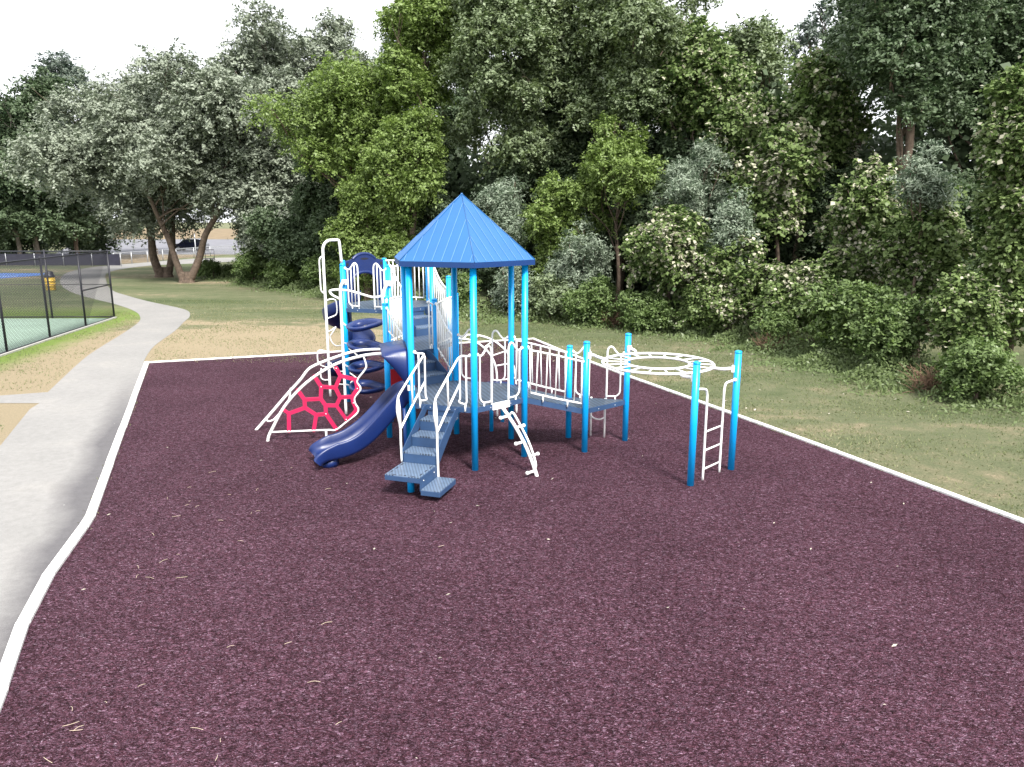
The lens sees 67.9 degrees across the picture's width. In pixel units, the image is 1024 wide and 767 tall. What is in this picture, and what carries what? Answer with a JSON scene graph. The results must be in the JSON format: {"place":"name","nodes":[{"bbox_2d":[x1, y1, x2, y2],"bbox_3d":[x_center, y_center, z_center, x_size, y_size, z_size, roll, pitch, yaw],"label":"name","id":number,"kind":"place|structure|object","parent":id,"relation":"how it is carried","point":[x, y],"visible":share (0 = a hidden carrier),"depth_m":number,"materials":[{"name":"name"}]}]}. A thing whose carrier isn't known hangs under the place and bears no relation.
{"place":"outdoors","nodes":[
{"label":"outdoors","id":0,"kind":"place"},
{"bbox_2d":[0,257,237,662],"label":"path","id":1,"kind":"structure","parent":0,"point":[56,445],"depth_m":16.24,"materials":[{"name":"concrete"}]},
{"bbox_2d":[194,234,214,258],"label":"gate","id":2,"kind":"structure","parent":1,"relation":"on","point":[205,249],"depth_m":86.86,"materials":[{"name":"metal"}]},
{"bbox_2d":[92,229,237,238],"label":"dry field","id":3,"kind":"structure","parent":0,"point":[220,233],"depth_m":213.14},
{"bbox_2d":[0,0,970,221],"label":"sky","id":4,"kind":"structure","parent":0,"point":[104,33],"materials":[{"name":"white"}]},
{"bbox_2d":[0,222,1023,528],"bbox_3d":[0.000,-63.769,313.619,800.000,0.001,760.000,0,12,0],"label":"ground","id":5,"kind":"structure","parent":0,"point":[142,282],"depth_m":24.32,"materials":[{"name":"green plant"}]},
{"bbox_2d":[0,273,39,277],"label":"blue court","id":6,"kind":"object","parent":5,"relation":"on","point":[10,274],"depth_m":63.70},
{"bbox_2d":[0,234,55,253],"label":"tree","id":7,"kind":"object","parent":5,"relation":"on","point":[12,245],"visible":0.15,"depth_m":95.48,"materials":[{"name":"green plant"}]},
{"bbox_2d":[0,141,74,253],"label":"tree","id":8,"kind":"object","parent":5,"relation":"on","point":[9,216],"visible":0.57,"depth_m":77.82,"materials":[{"name":"green plant"}]},
{"bbox_2d":[0,66,86,253],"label":"tree","id":9,"kind":"object","parent":5,"relation":"on","point":[15,109],"visible":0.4,"depth_m":78.95,"materials":[{"name":"green plant"}]},
{"bbox_2d":[44,271,55,289],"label":"litter barrel","id":10,"kind":"object","parent":5,"relation":"on","point":[52,288],"visible":0.36,"depth_m":50.81,"materials":[{"name":"yellow plastic"}]},
{"bbox_2d":[0,318,105,352],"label":"court","id":11,"kind":"object","parent":5,"relation":"on","point":[30,331],"visible":0.5,"depth_m":33.41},
{"bbox_2d":[0,250,116,356],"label":"court fence","id":12,"kind":"object","parent":11,"relation":"on","point":[47,316],"visible":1,"depth_m":31.94,"materials":[{"name":"metal"}]},
{"bbox_2d":[2,129,116,253],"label":"tree","id":13,"kind":"object","parent":5,"relation":"on","point":[85,228],"visible":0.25,"depth_m":81.60,"materials":[{"name":"green plant"}]},
{"bbox_2d":[0,253,121,265],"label":"windscreen fence","id":14,"kind":"object","parent":5,"relation":"on","point":[114,259],"visible":0.48,"depth_m":75.58,"materials":[{"name":"fabric"}]},
{"bbox_2d":[27,48,111,208],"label":"tree","id":15,"kind":"object","parent":5,"relation":"on","point":[63,67],"visible":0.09,"depth_m":88.16,"materials":[{"name":"green plant"}]},
{"bbox_2d":[0,362,148,711],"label":"kerb","id":16,"kind":"structure","parent":5,"relation":"on","point":[10,658],"depth_m":10.59,"materials":[{"name":"paint"}]},
{"bbox_2d":[39,200,146,253],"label":"tree","id":17,"kind":"object","parent":5,"relation":"on","point":[103,239],"visible":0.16,"depth_m":93.41,"materials":[{"name":"green plant"}]},
{"bbox_2d":[0,60,258,276],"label":"silver maple","id":18,"kind":"object","parent":5,"relation":"on","point":[87,154],"visible":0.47,"depth_m":55.27,"materials":[{"name":"green plant"}]},
{"bbox_2d":[112,66,161,253],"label":"tree","id":19,"kind":"object","parent":5,"relation":"on","point":[130,100],"depth_m":94.86,"materials":[{"name":"green plant"}]},
{"bbox_2d":[56,239,244,253],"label":"car park","id":20,"kind":"structure","parent":5,"relation":"on","point":[220,243],"depth_m":122.24,"materials":[{"name":"grey asphalt"}]},
{"bbox_2d":[176,239,208,250],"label":"parked car","id":21,"kind":"object","parent":20,"relation":"on","point":[186,243],"visible":0.43,"depth_m":109.38,"materials":[{"name":"paint"}]},
{"bbox_2d":[120,255,215,263],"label":"dry verge","id":22,"kind":"structure","parent":5,"relation":"on","point":[134,260],"depth_m":92.11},
{"bbox_2d":[113,245,235,263],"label":"fence","id":23,"kind":"object","parent":5,"relation":"on","point":[131,255],"visible":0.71,"depth_m":85.46,"materials":[{"name":"metal"}]},
{"bbox_2d":[109,34,290,282],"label":"silver maple","id":24,"kind":"object","parent":5,"relation":"on","point":[203,105],"visible":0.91,"depth_m":52.20,"materials":[{"name":"green plant"}]},
{"bbox_2d":[196,257,235,277],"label":"shrub","id":25,"kind":"object","parent":5,"relation":"on","point":[207,268],"visible":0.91,"depth_m":60.37,"materials":[{"name":"green plant"}]},
{"bbox_2d":[230,246,271,283],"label":"shrub","id":26,"kind":"object","parent":5,"relation":"on","point":[250,266],"visible":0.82,"depth_m":54.40,"materials":[{"name":"green plant"}]},
{"bbox_2d":[229,217,273,270],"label":"tree","id":27,"kind":"object","parent":5,"relation":"on","point":[243,242],"visible":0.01,"depth_m":59.27,"materials":[{"name":"green plant"}]},
{"bbox_2d":[210,64,340,258],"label":"tree","id":28,"kind":"object","parent":5,"relation":"on","point":[247,195],"visible":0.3,"depth_m":53.19,"materials":[{"name":"green plant"}]},
{"bbox_2d":[258,255,301,288],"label":"shrub","id":29,"kind":"object","parent":5,"relation":"on","point":[284,274],"visible":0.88,"depth_m":51.14,"materials":[{"name":"green plant"}]},
{"bbox_2d":[237,198,336,287],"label":"tree","id":30,"kind":"object","parent":5,"relation":"on","point":[280,237],"visible":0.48,"depth_m":50.50,"materials":[{"name":"green plant"}]},
{"bbox_2d":[204,0,379,184],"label":"tree","id":31,"kind":"object","parent":5,"relation":"on","point":[255,52],"visible":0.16,"depth_m":60.55,"materials":[{"name":"green plant"}]},
{"bbox_2d":[284,153,347,283],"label":"tree","id":32,"kind":"object","parent":5,"relation":"on","point":[309,200],"visible":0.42,"depth_m":49.17,"materials":[{"name":"green plant"}]},
{"bbox_2d":[298,252,339,288],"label":"shrub","id":33,"kind":"object","parent":5,"relation":"on","point":[309,272],"visible":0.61,"depth_m":48.75,"materials":[{"name":"green plant"}]},
{"bbox_2d":[237,49,411,293],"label":"tree","id":34,"kind":"object","parent":5,"relation":"on","point":[348,89],"visible":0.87,"depth_m":42.88,"materials":[{"name":"green plant"}]},
{"bbox_2d":[280,7,391,115],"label":"tree","id":35,"kind":"object","parent":5,"relation":"on","point":[338,31],"visible":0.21,"depth_m":65.02,"materials":[{"name":"green plant"}]},
{"bbox_2d":[315,168,396,300],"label":"tree","id":36,"kind":"object","parent":5,"relation":"on","point":[358,230],"visible":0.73,"depth_m":42.23,"materials":[{"name":"green plant"}]},
{"bbox_2d":[365,37,403,114],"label":"tree","id":37,"kind":"object","parent":5,"relation":"on","point":[372,57],"visible":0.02,"depth_m":67.96,"materials":[{"name":"green plant"}]},
{"bbox_2d":[361,193,425,298],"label":"shrub","id":38,"kind":"object","parent":5,"relation":"on","point":[394,242],"visible":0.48,"depth_m":41.54,"materials":[{"name":"green plant"}]},
{"bbox_2d":[355,97,449,298],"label":"tree","id":39,"kind":"object","parent":5,"relation":"on","point":[407,141],"visible":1,"depth_m":40.25,"materials":[{"name":"green plant"}]},
{"bbox_2d":[368,0,469,297],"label":"tree","id":40,"kind":"object","parent":5,"relation":"on","point":[409,28],"visible":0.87,"depth_m":41.86,"materials":[{"name":"green plant"}]},
{"bbox_2d":[395,191,453,295],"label":"tree","id":41,"kind":"object","parent":5,"relation":"on","point":[429,214],"visible":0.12,"depth_m":43.48,"materials":[{"name":"green plant"}]},
{"bbox_2d":[416,86,478,224],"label":"tree","id":42,"kind":"object","parent":5,"relation":"on","point":[451,111],"visible":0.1,"depth_m":51.61,"materials":[{"name":"green plant"}]},
{"bbox_2d":[424,270,481,310],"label":"shrub","id":43,"kind":"object","parent":5,"relation":"on","point":[463,284],"visible":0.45,"depth_m":37.73,"materials":[{"name":"green plant"}]},
{"bbox_2d":[428,21,482,148],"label":"tree","id":44,"kind":"object","parent":5,"relation":"on","point":[455,81],"visible":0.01,"depth_m":53.62,"materials":[{"name":"green plant"}]},
{"bbox_2d":[436,210,537,308],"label":"tree","id":45,"kind":"object","parent":5,"relation":"on","point":[486,275],"visible":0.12,"depth_m":39.76,"materials":[{"name":"green plant"}]},
{"bbox_2d":[470,175,530,309],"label":"sapling","id":46,"kind":"object","parent":5,"relation":"on","point":[506,208],"visible":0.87,"depth_m":36.90,"materials":[{"name":"green plant"}]},
{"bbox_2d":[425,0,584,215],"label":"tree","id":47,"kind":"object","parent":5,"relation":"on","point":[508,88],"visible":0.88,"depth_m":39.59,"materials":[{"name":"green plant"}]},
{"bbox_2d":[0,339,1023,766],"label":"mulch surface","id":48,"kind":"object","parent":5,"relation":"on","point":[768,637],"visible":0.92,"depth_m":9.66,"materials":[{"name":"rubber"}]},
{"bbox_2d":[43,471,442,762],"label":"straw litter","id":49,"kind":"object","parent":48,"relation":"on","point":[142,684],"visible":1,"depth_m":7.54,"materials":[{"name":"beige plant"}]},
{"bbox_2d":[82,438,903,757],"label":"leaf litter","id":50,"kind":"object","parent":48,"relation":"on","point":[736,542],"visible":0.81,"depth_m":11.18,"materials":[{"name":"brown plant"}]},
{"bbox_2d":[255,193,741,497],"bbox_3d":[-2.118,-1.433,16.811,12.929,5.310,6.407,12,17,44],"label":"play structure","id":51,"kind":"object","parent":48,"relation":"on","point":[461,230],"visible":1,"depth_m":15.35,"materials":[{"name":"blue paint"}]},
{"bbox_2d":[0,342,1023,691],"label":"kerb","id":52,"kind":"structure","parent":48,"relation":"on","point":[314,352],"depth_m":12.17,"materials":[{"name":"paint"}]},
{"bbox_2d":[488,266,538,315],"bbox_3d":[0.397,-4.585,36.822,3.339,3.196,3.326,0,12,0],"label":"bush","id":53,"kind":"object","parent":5,"relation":"on","point":[502,290],"visible":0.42,"depth_m":36.16,"materials":[{"name":"green plant"}]},
{"bbox_2d":[518,271,581,319],"bbox_3d":[1.804,-4.012,35.824,3.035,2.503,3.219,-12,17,-43],"label":"shrub","id":54,"kind":"object","parent":5,"relation":"on","point":[545,293],"visible":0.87,"depth_m":35.38,"materials":[{"name":"green plant"}]},
{"bbox_2d":[468,99,632,299],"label":"tree","id":55,"kind":"object","parent":5,"relation":"on","point":[573,135],"visible":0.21,"depth_m":41.71,"materials":[{"name":"green plant"}]},
{"bbox_2d":[517,168,594,276],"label":"sapling","id":56,"kind":"object","parent":5,"relation":"on","point":[549,221],"visible":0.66,"depth_m":36.50,"materials":[{"name":"green plant"}]},
{"bbox_2d":[540,212,618,297],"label":"sapling","id":57,"kind":"object","parent":5,"relation":"on","point":[574,254],"visible":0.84,"depth_m":35.64,"materials":[{"name":"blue plant"}]},
{"bbox_2d":[149,338,1020,521],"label":"kerb","id":58,"kind":"structure","parent":5,"relation":"on","point":[953,495],"depth_m":16.75,"materials":[{"name":"paint"}]},
{"bbox_2d":[558,272,620,326],"bbox_3d":[3.597,-3.690,34.239,3.074,2.553,2.784,0,12,0],"label":"shrub","id":59,"kind":"object","parent":5,"relation":"on","point":[589,301],"visible":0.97,"depth_m":33.67,"materials":[{"name":"green plant"}]},
{"bbox_2d":[594,308,623,327],"bbox_3d":[4.511,-2.927,33.777,1.786,0.906,1.432,2,13,10],"label":"dead brush","id":60,"kind":"object","parent":5,"relation":"on","point":[614,320],"visible":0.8,"depth_m":33.62,"materials":[{"name":"brown plant"}]},
{"bbox_2d":[195,263,1023,425],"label":"undergrowth","id":61,"kind":"object","parent":5,"relation":"on","point":[887,378],"visible":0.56,"depth_m":26.38,"materials":[{"name":"green plant"}]},
{"bbox_2d":[552,110,668,307],"bbox_3d":[4.582,-7.895,36.184,5.440,9.936,5.564,0,12,0],"label":"tree","id":62,"kind":"object","parent":5,"relation":"on","point":[625,165],"visible":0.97,"depth_m":35.42,"materials":[{"name":"green plant"}]},
{"bbox_2d":[224,43,1021,323],"bbox_3d":[5.026,-11.685,47.290,15.212,13.120,86.796,-12,17,-43],"label":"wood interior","id":63,"kind":"object","parent":5,"relation":"on","point":[885,149],"visible":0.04,"depth_m":36.15,"materials":[{"name":"green plant"}]},
{"bbox_2d":[531,0,724,306],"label":"tree","id":64,"kind":"object","parent":5,"relation":"on","point":[611,46],"visible":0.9,"depth_m":37.45,"materials":[{"name":"green plant"}]},
{"bbox_2d":[612,287,678,331],"bbox_3d":[5.679,-3.036,32.399,2.796,2.062,3.135,0,12,0],"label":"shrub","id":65,"kind":"object","parent":5,"relation":"on","point":[652,310],"visible":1,"depth_m":32.05,"materials":[{"name":"green plant"}]},
{"bbox_2d":[618,199,714,318],"bbox_3d":[6.970,-5.029,32.840,4.647,5.767,5.336,0,12,0],"label":"vine mound","id":66,"kind":"object","parent":5,"relation":"on","point":[668,242],"visible":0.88,"depth_m":31.70,"materials":[{"name":"green plant"}]},
{"bbox_2d":[605,114,730,308],"bbox_3d":[9.088,-9.093,40.274,9.922,10.527,8.366,0,12,0],"label":"tree","id":67,"kind":"object","parent":5,"relation":"on","point":[665,146],"visible":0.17,"depth_m":38.18,"materials":[{"name":"green plant"}]},
{"bbox_2d":[645,5,710,130],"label":"tree","id":68,"kind":"object","parent":5,"relation":"on","point":[684,23],"visible":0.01,"depth_m":48.70,"materials":[{"name":"green plant"}]},
{"bbox_2d":[651,131,743,225],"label":"tree","id":69,"kind":"object","parent":5,"relation":"on","point":[688,188],"visible":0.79,"depth_m":33.87,"materials":[{"name":"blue plant"}]},
{"bbox_2d":[673,278,730,334],"bbox_3d":[7.928,-3.025,30.978,2.660,2.648,2.553,5,13,23],"label":"shrub","id":70,"kind":"object","parent":5,"relation":"on","point":[693,319],"visible":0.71,"depth_m":30.53,"materials":[{"name":"green plant"}]},
{"bbox_2d":[648,13,761,309],"bbox_3d":[9.504,-10.918,38.649,5.955,14.788,6.115,0,12,0],"label":"tree","id":71,"kind":"object","parent":5,"relation":"on","point":[703,74],"visible":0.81,"depth_m":36.34,"materials":[{"name":"green plant"}]},
{"bbox_2d":[679,229,785,332],"bbox_3d":[8.848,-3.919,30.559,4.251,4.575,3.181,0,12,0],"label":"vine mound","id":72,"kind":"object","parent":5,"relation":"on","point":[739,285],"visible":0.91,"depth_m":29.93,"materials":[{"name":"green plant"}]},
{"bbox_2d":[703,183,765,265],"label":"sapling","id":73,"kind":"object","parent":5,"relation":"on","point":[732,218],"visible":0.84,"depth_m":30.20,"materials":[{"name":"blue plant"}]},
{"bbox_2d":[695,88,793,249],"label":"tree","id":74,"kind":"object","parent":5,"relation":"on","point":[745,122],"visible":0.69,"depth_m":34.34,"materials":[{"name":"green plant"}]},
{"bbox_2d":[702,96,821,312],"bbox_3d":[12.761,-8.661,37.637,7.172,10.811,6.403,0,12,0],"label":"tree","id":75,"kind":"object","parent":5,"relation":"on","point":[786,248],"visible":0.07,"depth_m":36.33,"materials":[{"name":"green plant"}]},
{"bbox_2d":[723,9,803,97],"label":"tree","id":76,"kind":"object","parent":5,"relation":"on","point":[760,42],"visible":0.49,"depth_m":40.46,"materials":[{"name":"green plant"}]},
{"bbox_2d":[749,331,798,351],"bbox_3d":[9.456,-1.520,27.500,1.762,0.868,1.395,4,13,18],"label":"dead brush","id":77,"kind":"object","parent":5,"relation":"on","point":[766,338],"visible":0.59,"depth_m":27.43,"materials":[{"name":"brown plant"}]},
{"bbox_2d":[748,306,803,346],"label":"shrub","id":78,"kind":"object","parent":5,"relation":"on","point":[778,323],"visible":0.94,"depth_m":27.57,"materials":[{"name":"green plant"}]},
{"bbox_2d":[723,117,835,270],"bbox_3d":[11.182,-6.478,31.990,3.638,8.962,3.731,-7,14,-28],"label":"tree","id":79,"kind":"object","parent":5,"relation":"on","point":[781,172],"visible":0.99,"depth_m":31.05,"materials":[{"name":"green plant"}]},
{"bbox_2d":[743,255,845,344],"bbox_3d":[10.879,-3.010,28.536,3.713,3.664,3.495,-10,16,-38],"label":"vine mound","id":80,"kind":"object","parent":5,"relation":"on","point":[799,279],"visible":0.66,"depth_m":27.97,"materials":[{"name":"green plant"}]},
{"bbox_2d":[785,0,841,69],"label":"tree","id":81,"kind":"object","parent":5,"relation":"on","point":[806,38],"visible":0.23,"depth_m":43.63,"materials":[{"name":"green plant"}]},
{"bbox_2d":[756,44,879,264],"bbox_3d":[13.515,-8.890,34.840,5.213,12.454,5.346,-7,14,-30],"label":"tree","id":82,"kind":"object","parent":5,"relation":"on","point":[840,124],"visible":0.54,"depth_m":32.62,"materials":[{"name":"green plant"}]},
{"bbox_2d":[790,154,889,284],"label":"tree","id":83,"kind":"object","parent":5,"relation":"on","point":[821,201],"visible":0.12,"depth_m":32.74,"materials":[{"name":"green plant"}]},
{"bbox_2d":[796,275,899,362],"bbox_3d":[11.031,-1.966,25.028,3.073,3.125,3.124,0,12,0],"label":"shrub","id":84,"kind":"object","parent":5,"relation":"on","point":[848,306],"visible":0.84,"depth_m":24.72,"materials":[{"name":"green plant"}]},
{"bbox_2d":[817,0,886,157],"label":"tree","id":85,"kind":"object","parent":5,"relation":"on","point":[839,10],"visible":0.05,"depth_m":35.08,"materials":[{"name":"green plant"}]},
{"bbox_2d":[809,152,912,286],"bbox_3d":[13.495,-4.987,28.884,3.760,7.378,3.892,0,12,0],"label":"vine mound","id":86,"kind":"object","parent":5,"relation":"on","point":[867,214],"visible":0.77,"depth_m":28.09,"materials":[{"name":"green plant"}]},
{"bbox_2d":[839,292,935,372],"bbox_3d":[11.575,-1.413,23.313,2.232,2.778,2.413,-9,15,-35],"label":"shrub","id":87,"kind":"object","parent":5,"relation":"on","point":[890,330],"visible":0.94,"depth_m":22.87,"materials":[{"name":"green plant"}]},
{"bbox_2d":[815,0,1017,288],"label":"tree","id":88,"kind":"object","parent":5,"relation":"on","point":[905,60],"visible":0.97,"depth_m":28.41,"materials":[{"name":"green plant"}]},
{"bbox_2d":[865,182,979,357],"bbox_3d":[13.959,-3.801,25.709,3.909,6.420,3.070,0,12,0],"label":"tree","id":89,"kind":"object","parent":5,"relation":"on","point":[939,240],"visible":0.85,"depth_m":25.17,"materials":[{"name":"green plant"}]},
{"bbox_2d":[897,363,949,393],"bbox_3d":[11.651,-0.152,21.013,1.920,0.912,1.614,0,12,0],"label":"dead brush","id":90,"kind":"object","parent":5,"relation":"on","point":[928,382],"visible":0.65,"depth_m":21.08,"materials":[{"name":"brown plant"}]},
{"bbox_2d":[886,138,964,356],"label":"sapling","id":91,"kind":"object","parent":5,"relation":"on","point":[927,180],"visible":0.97,"depth_m":24.56,"materials":[{"name":"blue plant"}]},
{"bbox_2d":[879,167,983,337],"bbox_3d":[16.930,-5.052,30.282,4.637,6.906,4.401,0,12,0],"label":"tree","id":92,"kind":"object","parent":5,"relation":"on","point":[967,218],"visible":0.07,"depth_m":28.92,"materials":[{"name":"green plant"}]},
{"bbox_2d":[916,263,1018,364],"bbox_3d":[13.051,-1.501,21.555,2.640,3.702,2.527,0,12,0],"label":"shrub","id":93,"kind":"object","parent":5,"relation":"on","point":[969,303],"visible":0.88,"depth_m":21.21,"materials":[{"name":"green plant"}]},
{"bbox_2d":[915,0,1023,195],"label":"tree","id":94,"kind":"object","parent":5,"relation":"on","point":[1011,36],"visible":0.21,"depth_m":30.38,"materials":[{"name":"green plant"}]},
{"bbox_2d":[923,332,1023,401],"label":"shrub","id":95,"kind":"object","parent":5,"relation":"on","point":[974,366],"visible":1,"depth_m":19.73,"materials":[{"name":"green plant"}]},
{"bbox_2d":[964,50,1023,366],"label":"vine mound","id":96,"kind":"object","parent":5,"relation":"on","point":[999,206],"visible":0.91,"depth_m":21.12,"materials":[{"name":"green plant"}]}
]}

